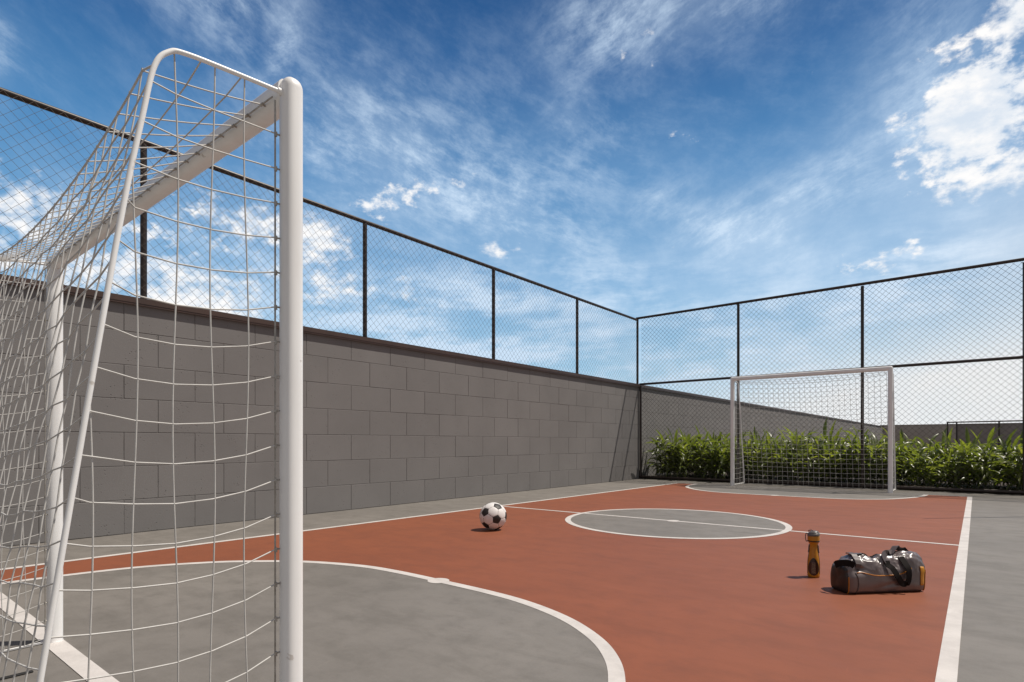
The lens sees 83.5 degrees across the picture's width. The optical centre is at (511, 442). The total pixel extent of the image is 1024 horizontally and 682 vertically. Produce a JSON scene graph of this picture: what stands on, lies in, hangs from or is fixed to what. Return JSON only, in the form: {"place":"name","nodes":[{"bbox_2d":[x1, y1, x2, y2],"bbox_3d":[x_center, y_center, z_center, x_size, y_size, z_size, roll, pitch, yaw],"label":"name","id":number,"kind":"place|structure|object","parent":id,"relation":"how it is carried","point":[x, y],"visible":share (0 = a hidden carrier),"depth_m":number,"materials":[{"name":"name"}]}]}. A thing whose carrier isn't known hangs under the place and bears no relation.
{"place":"outdoors","nodes":[
{"label":"outdoors","id":0,"kind":"place"},
{"bbox_2d":[0,453,1023,681],"bbox_3d":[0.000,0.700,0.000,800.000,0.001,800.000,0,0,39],"label":"ground","id":1,"kind":"structure","parent":0,"point":[992,640],"depth_m":3.75,"materials":[{"name":"grey paint"}]},
{"bbox_2d":[0,670,33,679],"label":"rubber strip","id":2,"kind":"object","parent":1,"relation":"on","point":[14,675],"visible":0.9,"depth_m":1.72,"materials":[{"name":"black rubber"}]},
{"bbox_2d":[0,48,302,681],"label":"football goal","id":3,"kind":"object","parent":1,"relation":"on","point":[281,100],"visible":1,"depth_m":1.01,"materials":[{"name":"white paint"}]},
{"bbox_2d":[0,274,883,546],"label":"block wall","id":4,"kind":"structure","parent":1,"relation":"on","point":[387,423],"depth_m":5.62,"materials":[{"name":"grey concrete"}]},
{"bbox_2d":[0,87,637,383],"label":"chain link fence","id":5,"kind":"object","parent":4,"relation":"on","point":[102,127],"visible":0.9,"depth_m":5.76,"materials":[{"name":"metal"}]},
{"bbox_2d":[0,483,966,681],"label":"court surface","id":6,"kind":"object","parent":1,"relation":"on","point":[755,609],"visible":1,"depth_m":3.10,"materials":[{"name":"red paint"}]},
{"bbox_2d":[0,593,118,681],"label":"goal line","id":7,"kind":"object","parent":6,"relation":"on","point":[72,657],"depth_m":1.91,"materials":[{"name":"white paint"}]},
{"bbox_2d":[2,562,607,681],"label":"goal area","id":8,"kind":"object","parent":6,"relation":"on","point":[362,624],"visible":0.94,"depth_m":2.14,"materials":[{"name":"grey paint"}]},
{"bbox_2d":[2,560,625,681],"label":"goal area line","id":9,"kind":"object","parent":8,"relation":"on","point":[615,669],"visible":0.92,"depth_m":2.42,"materials":[{"name":"white paint"}]},
{"bbox_2d":[2,483,675,569],"bbox_3d":[-0.029,0.698,6.445,0.050,0.001,8.932,0,0,40],"label":"touch line","id":10,"kind":"object","parent":6,"relation":"on","point":[303,530],"visible":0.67,"depth_m":4.25,"materials":[{"name":"white paint"}]},
{"bbox_2d":[428,578,448,582],"bbox_3d":[-0.371,0.697,2.894,0.110,0.001,0.110,0,0,39],"label":"penalty spot","id":11,"kind":"object","parent":6,"relation":"on","point":[438,580],"visible":1,"depth_m":2.89,"materials":[{"name":"white paint"}]},
{"bbox_2d":[479,502,506,529],"bbox_3d":[-0.151,0.589,4.584,0.219,0.219,0.219,0,0,39],"label":"football","id":12,"kind":"object","parent":6,"relation":"on","point":[492,515],"visible":1,"depth_m":4.51,"materials":[{"name":"white leather"}]},
{"bbox_2d":[571,509,785,537],"bbox_3d":[1.427,0.698,5.087,1.854,0.001,1.854,0,0,39],"label":"circle surface","id":13,"kind":"object","parent":6,"relation":"on","point":[639,525],"visible":1,"depth_m":4.94,"materials":[{"name":"grey paint"}]},
{"bbox_2d":[565,509,791,538],"bbox_3d":[1.427,0.697,5.087,1.904,0.001,1.904,0,0,39],"label":"circle line","id":14,"kind":"object","parent":13,"relation":"on","point":[788,528],"visible":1,"depth_m":4.59,"materials":[{"name":"white paint"}]},
{"bbox_2d":[503,506,959,545],"bbox_3d":[1.449,0.698,5.087,3.975,0.001,0.040,0,0,37],"label":"halfway line","id":15,"kind":"object","parent":6,"relation":"on","point":[747,527],"visible":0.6,"depth_m":4.70,"materials":[{"name":"white paint"}]},
{"bbox_2d":[689,484,921,498],"bbox_3d":[3.872,0.698,8.095,3.125,0.001,1.406,0,0,39],"label":"goal area","id":16,"kind":"object","parent":6,"relation":"on","point":[797,492],"visible":0.96,"depth_m":7.99,"materials":[{"name":"grey paint"}]},
{"bbox_2d":[685,484,926,498],"bbox_3d":[3.864,0.697,8.086,3.175,0.001,1.432,0,0,39],"label":"goal area line","id":17,"kind":"object","parent":16,"relation":"on","point":[687,486],"visible":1,"depth_m":7.52,"materials":[{"name":"white paint"}]},
{"bbox_2d":[805,530,819,577],"bbox_3d":[1.566,0.576,2.979,0.061,0.245,0.060,0,0,-22],"label":"sports bottle","id":18,"kind":"object","parent":6,"relation":"on","point":[813,560],"visible":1,"depth_m":2.96,"materials":[{"name":"orange plastic"}]},
{"bbox_2d":[809,560,817,574],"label":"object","id":19,"kind":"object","parent":18,"relation":"in","point":[810,565],"depth_m":2.95,"materials":[{"name":"plastic"}]},
{"bbox_2d":[685,483,967,496],"bbox_3d":[4.359,0.698,8.605,3.880,0.001,0.050,0,0,39],"label":"goal line","id":20,"kind":"object","parent":6,"relation":"on","point":[835,490],"visible":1,"depth_m":8.31,"materials":[{"name":"white paint"}]},
{"bbox_2d":[830,545,925,593],"bbox_3d":[1.726,0.595,2.708,0.426,0.206,0.177,0,0,-8],"label":"duffel bag","id":21,"kind":"object","parent":6,"relation":"on","point":[892,569],"visible":1,"depth_m":2.66,"materials":[{"name":"grey fabric"}]},
{"bbox_2d":[730,366,895,492],"bbox_3d":[4.587,-0.179,8.843,2.208,1.758,0.651,0,0,39],"label":"football goal","id":22,"kind":"object","parent":1,"relation":"on","point":[890,422],"visible":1,"depth_m":8.76,"materials":[{"name":"white paint"}]},
{"bbox_2d":[636,258,1023,495],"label":"chain link fence","id":23,"kind":"object","parent":1,"relation":"on","point":[913,487],"visible":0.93,"depth_m":8.90,"materials":[{"name":"metal"}]},
{"bbox_2d":[660,472,1022,489],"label":"planting bed","id":24,"kind":"object","parent":1,"relation":"on","point":[915,484],"visible":0.12,"depth_m":9.43,"materials":[{"name":"soil"}]},
{"bbox_2d":[644,426,682,476],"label":"hedge plant","id":25,"kind":"object","parent":24,"relation":"on","point":[658,447],"visible":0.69,"depth_m":11.06,"materials":[{"name":"green plant"}]},
{"bbox_2d":[662,430,686,476],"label":"hedge plant","id":26,"kind":"object","parent":24,"relation":"on","point":[676,434],"visible":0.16,"depth_m":11.12,"materials":[{"name":"green plant"}]},
{"bbox_2d":[660,433,698,475],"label":"hedge plant","id":27,"kind":"object","parent":24,"relation":"on","point":[684,444],"visible":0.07,"depth_m":11.55,"materials":[{"name":"green plant"}]},
{"bbox_2d":[661,428,699,476],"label":"hedge plant","id":28,"kind":"object","parent":24,"relation":"on","point":[679,456],"visible":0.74,"depth_m":10.80,"materials":[{"name":"green plant"}]},
{"bbox_2d":[680,437,714,477],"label":"hedge plant","id":29,"kind":"object","parent":24,"relation":"on","point":[694,461],"visible":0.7,"depth_m":10.61,"materials":[{"name":"green plant"}]},
{"bbox_2d":[681,425,713,476],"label":"hedge plant","id":30,"kind":"object","parent":24,"relation":"on","point":[697,442],"visible":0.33,"depth_m":10.94,"materials":[{"name":"green plant"}]},
{"bbox_2d":[678,433,717,474],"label":"hedge plant","id":31,"kind":"object","parent":24,"relation":"on","point":[690,448],"visible":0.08,"depth_m":11.68,"materials":[{"name":"green plant"}]},
{"bbox_2d":[690,428,711,476],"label":"hedge plant","id":32,"kind":"object","parent":24,"relation":"on","point":[710,438],"visible":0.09,"depth_m":11.23,"materials":[{"name":"green plant"}]},
{"bbox_2d":[695,432,728,477],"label":"hedge plant","id":33,"kind":"object","parent":24,"relation":"on","point":[712,444],"visible":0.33,"depth_m":10.74,"materials":[{"name":"green plant"}]},
{"bbox_2d":[699,433,734,478],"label":"hedge plant","id":34,"kind":"object","parent":24,"relation":"on","point":[719,449],"visible":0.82,"depth_m":10.31,"materials":[{"name":"green plant"}]},
{"bbox_2d":[705,433,729,476],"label":"hedge plant","id":35,"kind":"object","parent":24,"relation":"on","point":[727,435],"visible":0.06,"depth_m":11.07,"materials":[{"name":"green plant"}]},
{"bbox_2d":[703,432,754,478],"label":"hedge plant","id":36,"kind":"object","parent":24,"relation":"on","point":[729,452],"visible":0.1,"depth_m":10.56,"materials":[{"name":"green plant"}]},
{"bbox_2d":[720,429,755,477],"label":"hedge plant","id":37,"kind":"object","parent":24,"relation":"on","point":[744,454],"visible":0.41,"depth_m":10.13,"materials":[{"name":"green plant"}]},
{"bbox_2d":[721,430,760,477],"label":"hedge plant","id":38,"kind":"object","parent":24,"relation":"on","point":[750,436],"visible":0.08,"depth_m":10.78,"materials":[{"name":"green plant"}]},
{"bbox_2d":[745,427,767,478],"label":"hedge plant","id":39,"kind":"object","parent":24,"relation":"on","point":[757,447],"visible":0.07,"depth_m":10.58,"materials":[{"name":"green plant"}]},
{"bbox_2d":[741,428,772,478],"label":"hedge plant","id":40,"kind":"object","parent":24,"relation":"on","point":[754,443],"visible":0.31,"depth_m":10.27,"materials":[{"name":"green plant"}]},
{"bbox_2d":[744,432,780,479],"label":"hedge plant","id":41,"kind":"object","parent":24,"relation":"on","point":[765,470],"visible":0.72,"depth_m":9.90,"materials":[{"name":"green plant"}]},
{"bbox_2d":[764,430,790,476],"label":"hedge plant","id":42,"kind":"object","parent":24,"relation":"on","point":[775,440],"visible":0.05,"depth_m":10.78,"materials":[{"name":"green plant"}]},
{"bbox_2d":[767,436,789,478],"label":"hedge plant","id":43,"kind":"object","parent":24,"relation":"on","point":[774,446],"visible":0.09,"depth_m":10.37,"materials":[{"name":"green plant"}]},
{"bbox_2d":[761,438,805,480],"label":"hedge plant","id":44,"kind":"object","parent":24,"relation":"on","point":[779,460],"visible":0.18,"depth_m":10.04,"materials":[{"name":"green plant"}]},
{"bbox_2d":[762,429,811,481],"bbox_3d":[4.723,0.247,9.787,0.796,0.964,0.951,0,0,21],"label":"hedge plant","id":45,"kind":"object","parent":24,"relation":"on","point":[793,446],"visible":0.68,"depth_m":9.65,"materials":[{"name":"green plant"}]},
{"bbox_2d":[760,428,820,480],"bbox_3d":[5.130,0.228,10.303,0.846,1.004,1.010,0,0,-22],"label":"hedge plant","id":46,"kind":"object","parent":24,"relation":"on","point":[811,433],"visible":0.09,"depth_m":10.20,"materials":[{"name":"green plant"}]},
{"bbox_2d":[780,437,826,481],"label":"hedge plant","id":47,"kind":"object","parent":24,"relation":"on","point":[801,442],"visible":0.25,"depth_m":9.84,"materials":[{"name":"green plant"}]},
{"bbox_2d":[777,427,837,478],"bbox_3d":[5.257,0.208,10.415,1.032,1.049,0.864,0,0,43],"label":"hedge plant","id":48,"kind":"object","parent":24,"relation":"on","point":[789,432],"visible":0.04,"depth_m":10.43,"materials":[{"name":"green plant"}]},
{"bbox_2d":[786,442,833,481],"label":"hedge plant","id":49,"kind":"object","parent":24,"relation":"on","point":[808,467],"visible":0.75,"depth_m":9.38,"materials":[{"name":"green plant"}]},
{"bbox_2d":[804,418,839,479],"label":"hedge plant","id":50,"kind":"object","parent":24,"relation":"on","point":[824,433],"visible":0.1,"depth_m":9.89,"materials":[{"name":"green plant"}]},
{"bbox_2d":[803,431,851,482],"bbox_3d":[5.263,0.251,9.549,0.814,0.887,0.715,0,0,-30],"label":"hedge plant","id":51,"kind":"object","parent":24,"relation":"on","point":[827,441],"visible":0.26,"depth_m":9.56,"materials":[{"name":"green plant"}]},
{"bbox_2d":[809,437,858,482],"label":"hedge plant","id":52,"kind":"object","parent":24,"relation":"on","point":[838,471],"visible":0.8,"depth_m":9.17,"materials":[{"name":"green plant"}]},
{"bbox_2d":[826,434,857,481],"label":"hedge plant","id":53,"kind":"object","parent":24,"relation":"on","point":[839,445],"visible":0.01,"depth_m":9.67,"materials":[{"name":"green plant"}]},
{"bbox_2d":[816,425,879,483],"bbox_3d":[5.584,0.201,9.293,0.766,0.988,0.872,0,0,-19],"label":"hedge plant","id":54,"kind":"object","parent":24,"relation":"on","point":[837,436],"visible":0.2,"depth_m":9.29,"materials":[{"name":"green plant"}]},
{"bbox_2d":[841,430,886,483],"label":"hedge plant","id":55,"kind":"object","parent":24,"relation":"on","point":[868,462],"visible":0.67,"depth_m":8.91,"materials":[{"name":"green plant"}]},
{"bbox_2d":[860,434,902,481],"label":"hedge plant","id":56,"kind":"object","parent":24,"relation":"on","point":[883,440],"visible":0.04,"depth_m":9.81,"materials":[{"name":"green plant"}]},
{"bbox_2d":[867,436,901,481],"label":"hedge plant","id":57,"kind":"object","parent":24,"relation":"on","point":[876,450],"visible":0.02,"depth_m":9.45,"materials":[{"name":"green plant"}]},
{"bbox_2d":[866,427,905,480],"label":"hedge plant","id":58,"kind":"object","parent":24,"relation":"on","point":[879,442],"visible":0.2,"depth_m":9.06,"materials":[{"name":"green plant"}]},
{"bbox_2d":[865,433,911,484],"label":"hedge plant","id":59,"kind":"object","parent":24,"relation":"on","point":[885,475],"visible":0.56,"depth_m":8.78,"materials":[{"name":"green plant"}]},
{"bbox_2d":[876,438,919,483],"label":"hedge plant","id":60,"kind":"object","parent":24,"relation":"on","point":[905,447],"visible":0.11,"depth_m":9.20,"materials":[{"name":"green plant"}]},
{"bbox_2d":[881,437,929,485],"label":"hedge plant","id":61,"kind":"object","parent":24,"relation":"on","point":[905,470],"visible":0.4,"depth_m":8.85,"materials":[{"name":"green plant"}]},
{"bbox_2d":[897,429,932,482],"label":"hedge plant","id":62,"kind":"object","parent":24,"relation":"on","point":[907,438],"visible":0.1,"depth_m":9.45,"materials":[{"name":"green plant"}]},
{"bbox_2d":[905,441,944,484],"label":"hedge plant","id":63,"kind":"object","parent":24,"relation":"on","point":[911,457],"visible":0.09,"depth_m":9.04,"materials":[{"name":"green plant"}]},
{"bbox_2d":[904,442,948,486],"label":"hedge plant","id":64,"kind":"object","parent":24,"relation":"on","point":[927,471],"visible":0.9,"depth_m":8.44,"materials":[{"name":"green plant"}]},
{"bbox_2d":[916,431,964,486],"bbox_3d":[6.408,0.249,8.616,0.723,0.879,0.695,0,0,11],"label":"hedge plant","id":65,"kind":"object","parent":24,"relation":"on","point":[935,451],"visible":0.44,"depth_m":8.59,"materials":[{"name":"green plant"}]},
{"bbox_2d":[923,426,957,483],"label":"hedge plant","id":66,"kind":"object","parent":24,"relation":"on","point":[949,437],"visible":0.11,"depth_m":9.14,"materials":[{"name":"green plant"}]},
{"bbox_2d":[933,441,981,488],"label":"hedge plant","id":67,"kind":"object","parent":24,"relation":"on","point":[955,477],"visible":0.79,"depth_m":8.24,"materials":[{"name":"green plant"}]},
{"bbox_2d":[941,438,984,487],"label":"hedge plant","id":68,"kind":"object","parent":24,"relation":"on","point":[956,442],"visible":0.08,"depth_m":8.69,"materials":[{"name":"green plant"}]},
{"bbox_2d":[947,427,990,487],"bbox_3d":[6.643,0.225,8.384,0.650,0.927,0.574,0,0,9],"label":"hedge plant","id":69,"kind":"object","parent":24,"relation":"on","point":[967,439],"visible":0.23,"depth_m":8.38,"materials":[{"name":"green plant"}]},
{"bbox_2d":[948,435,1014,488],"bbox_3d":[6.566,0.294,8.069,0.702,0.790,0.730,0,0,30],"label":"hedge plant","id":70,"kind":"object","parent":24,"relation":"on","point":[982,468],"visible":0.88,"depth_m":8.01,"materials":[{"name":"green plant"}]},
{"bbox_2d":[971,427,1002,487],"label":"hedge plant","id":71,"kind":"object","parent":24,"relation":"on","point":[991,434],"visible":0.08,"depth_m":8.52,"materials":[{"name":"green plant"}]},
{"bbox_2d":[975,428,1022,489],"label":"hedge plant","id":72,"kind":"object","parent":24,"relation":"on","point":[1007,450],"visible":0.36,"depth_m":8.16,"materials":[{"name":"green plant"}]},
{"bbox_2d":[986,440,1013,485],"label":"hedge plant","id":73,"kind":"object","parent":24,"relation":"on","point":[1002,458],"visible":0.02,"depth_m":8.73,"materials":[{"name":"green plant"}]},
{"bbox_2d":[979,443,1022,488],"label":"hedge plant","id":74,"kind":"object","parent":24,"relation":"on","point":[1012,464],"visible":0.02,"depth_m":8.39,"materials":[{"name":"green plant"}]},
{"bbox_2d":[994,435,1022,482],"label":"hedge plant","id":75,"kind":"object","parent":24,"relation":"on","point":[1015,442],"visible":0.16,"depth_m":8.10,"materials":[{"name":"green plant"}]},
{"bbox_2d":[997,444,1022,489],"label":"hedge plant","id":76,"kind":"object","parent":24,"relation":"on","point":[1018,474],"visible":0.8,"depth_m":7.78,"materials":[{"name":"green plant"}]},
{"bbox_2d":[880,424,955,451],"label":"rendered wall","id":77,"kind":"structure","parent":1,"relation":"on","point":[921,431],"depth_m":38.31,"materials":[{"name":"grey concrete"}]},
{"bbox_2d":[935,496,971,681],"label":"touch line","id":78,"kind":"object","parent":1,"relation":"on","point":[947,667],"visible":1,"depth_m":2.30,"materials":[{"name":"white paint"}]},
{"bbox_2d":[947,420,1022,449],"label":"rooftop railing","id":79,"kind":"object","parent":1,"relation":"on","point":[980,421],"visible":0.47,"depth_m":34.08,"materials":[{"name":"metal"}]},
{"bbox_2d":[0,0,1023,425],"label":"sky","id":80,"kind":"structure","parent":0,"point":[633,158],"materials":[{"name":"blue"}]},
{"bbox_2d":[958,423,1022,453],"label":"rendered wall","id":81,"kind":"structure","parent":0,"point":[987,431],"depth_m":34.09,"materials":[{"name":"grey concrete"}]}
]}

